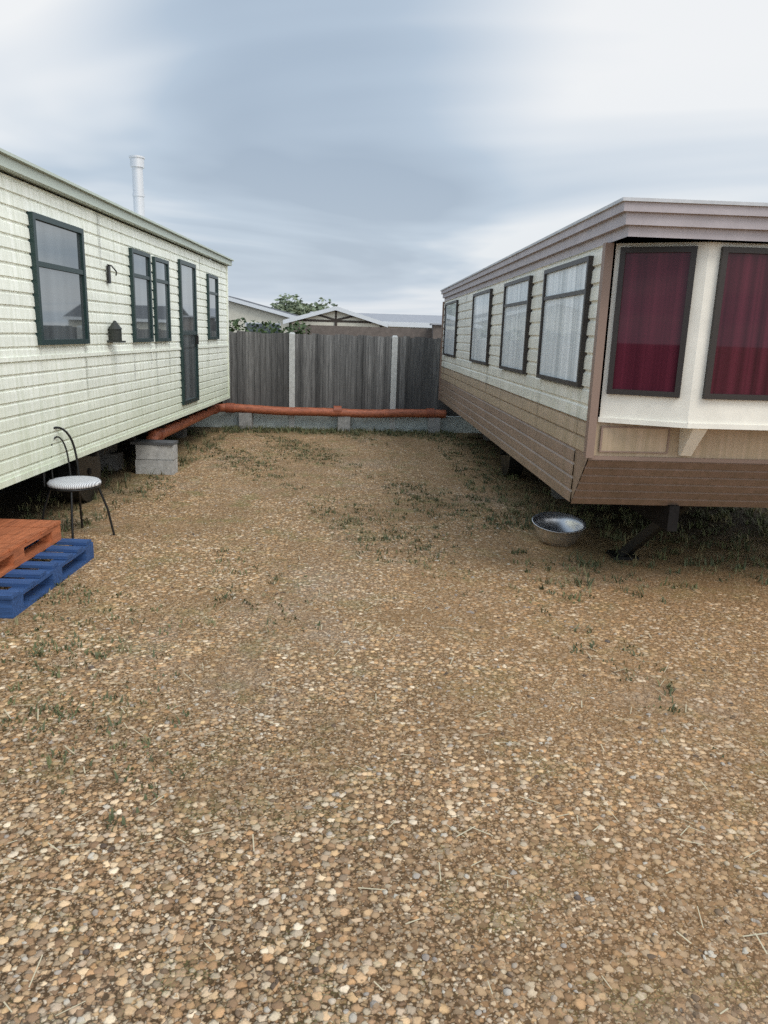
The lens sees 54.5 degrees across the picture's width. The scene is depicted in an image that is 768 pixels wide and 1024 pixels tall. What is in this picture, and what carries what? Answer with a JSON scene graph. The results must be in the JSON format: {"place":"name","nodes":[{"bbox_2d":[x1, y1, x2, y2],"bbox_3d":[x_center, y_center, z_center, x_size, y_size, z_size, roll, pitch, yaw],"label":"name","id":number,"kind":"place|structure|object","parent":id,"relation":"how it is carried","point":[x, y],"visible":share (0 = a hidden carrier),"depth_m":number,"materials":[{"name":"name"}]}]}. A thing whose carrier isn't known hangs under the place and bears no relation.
{"place":"outdoors","nodes":[
{"label":"outdoors","id":0,"kind":"place"},
{"bbox_2d":[0,427,767,1023],"bbox_3d":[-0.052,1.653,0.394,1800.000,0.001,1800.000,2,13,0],"label":"ground","id":1,"kind":"structure","parent":0,"point":[214,987],"depth_m":3.08,"materials":[{"name":"brown gravel"}]},
{"bbox_2d":[0,519,93,618],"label":"pallets","id":2,"kind":"object","parent":1,"relation":"on","point":[19,538],"visible":0.99,"depth_m":5.00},
{"bbox_2d":[42,426,114,545],"bbox_3d":[-2.514,-0.232,6.049,0.419,0.896,0.419,9,15,29],"label":"bistro chair","id":3,"kind":"object","parent":1,"relation":"on","point":[78,483],"visible":0.93,"depth_m":6.01,"materials":[{"name":"black paint"}]},
{"bbox_2d":[0,148,233,501],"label":"caravan","id":4,"kind":"object","parent":1,"relation":"on","point":[114,323],"visible":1,"depth_m":6.80,"materials":[{"name":"white plastic"}]},
{"bbox_2d":[98,418,186,470],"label":"piers","id":5,"kind":"structure","parent":1,"relation":"on","point":[110,456],"depth_m":8.99,"materials":[{"name":"concrete"}]},
{"bbox_2d":[130,439,177,474],"bbox_3d":[-2.740,-0.660,8.920,0.502,0.381,0.245,2,13,0],"label":"block stack","id":6,"kind":"object","parent":1,"relation":"on","point":[156,456],"visible":1,"depth_m":8.82,"materials":[{"name":"concrete"}]},
{"bbox_2d":[145,403,445,439],"bbox_3d":[-1.896,-1.447,12.132,2.859,0.475,6.000,13,18,40],"label":"drain pipe","id":7,"kind":"object","parent":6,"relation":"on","point":[247,412],"visible":0.81,"depth_m":13.11,"materials":[{"name":"plastic"}]},
{"bbox_2d":[229,317,310,334],"bbox_3d":[-5.977,-6.588,29.420,6.403,2.214,1.242,2,13,0],"label":"hedge","id":8,"kind":"object","parent":1,"relation":"on","point":[266,325],"visible":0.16,"depth_m":29.22,"materials":[{"name":"green plant"}]},
{"bbox_2d":[270,293,337,315],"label":"tree","id":9,"kind":"object","parent":1,"relation":"on","point":[298,307],"visible":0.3,"depth_m":88.08,"materials":[{"name":"green plant"}]},
{"bbox_2d":[188,331,480,432],"bbox_3d":[-1.628,-2.319,13.204,21.700,1.690,0.110,1,13,-4],"label":"fence","id":10,"kind":"object","parent":1,"relation":"on","point":[313,370],"visible":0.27,"depth_m":13.21,"materials":[{"name":"grey wood"}]},
{"bbox_2d":[228,296,441,338],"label":"bungalows","id":11,"kind":"object","parent":1,"relation":"on","point":[334,320],"visible":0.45,"depth_m":39.29,"materials":[{"name":"tile"}]},
{"bbox_2d":[0,424,767,831],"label":"grass tufts","id":12,"kind":"object","parent":1,"relation":"on","point":[354,432],"visible":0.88,"depth_m":6.77,"materials":[{"name":"green"}]},
{"bbox_2d":[483,434,564,498],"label":"piers","id":13,"kind":"structure","parent":1,"relation":"on","point":[554,494],"depth_m":8.25,"materials":[{"name":"concrete"}]},
{"bbox_2d":[532,512,586,546],"bbox_3d":[1.496,0.160,6.394,0.459,0.228,0.454,2,13,0],"label":"steel bowl","id":14,"kind":"object","parent":1,"relation":"on","point":[559,529],"visible":1,"depth_m":6.46,"materials":[{"name":"silver metal"}]},
{"bbox_2d":[438,197,767,560],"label":"caravan","id":15,"kind":"object","parent":1,"relation":"on","point":[616,352],"visible":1,"depth_m":4.74,"materials":[{"name":"beige plastic"}]},
{"bbox_2d":[0,0,767,315],"label":"sky","id":16,"kind":"structure","parent":0,"point":[363,156],"materials":[{"name":"grey"}]}
]}

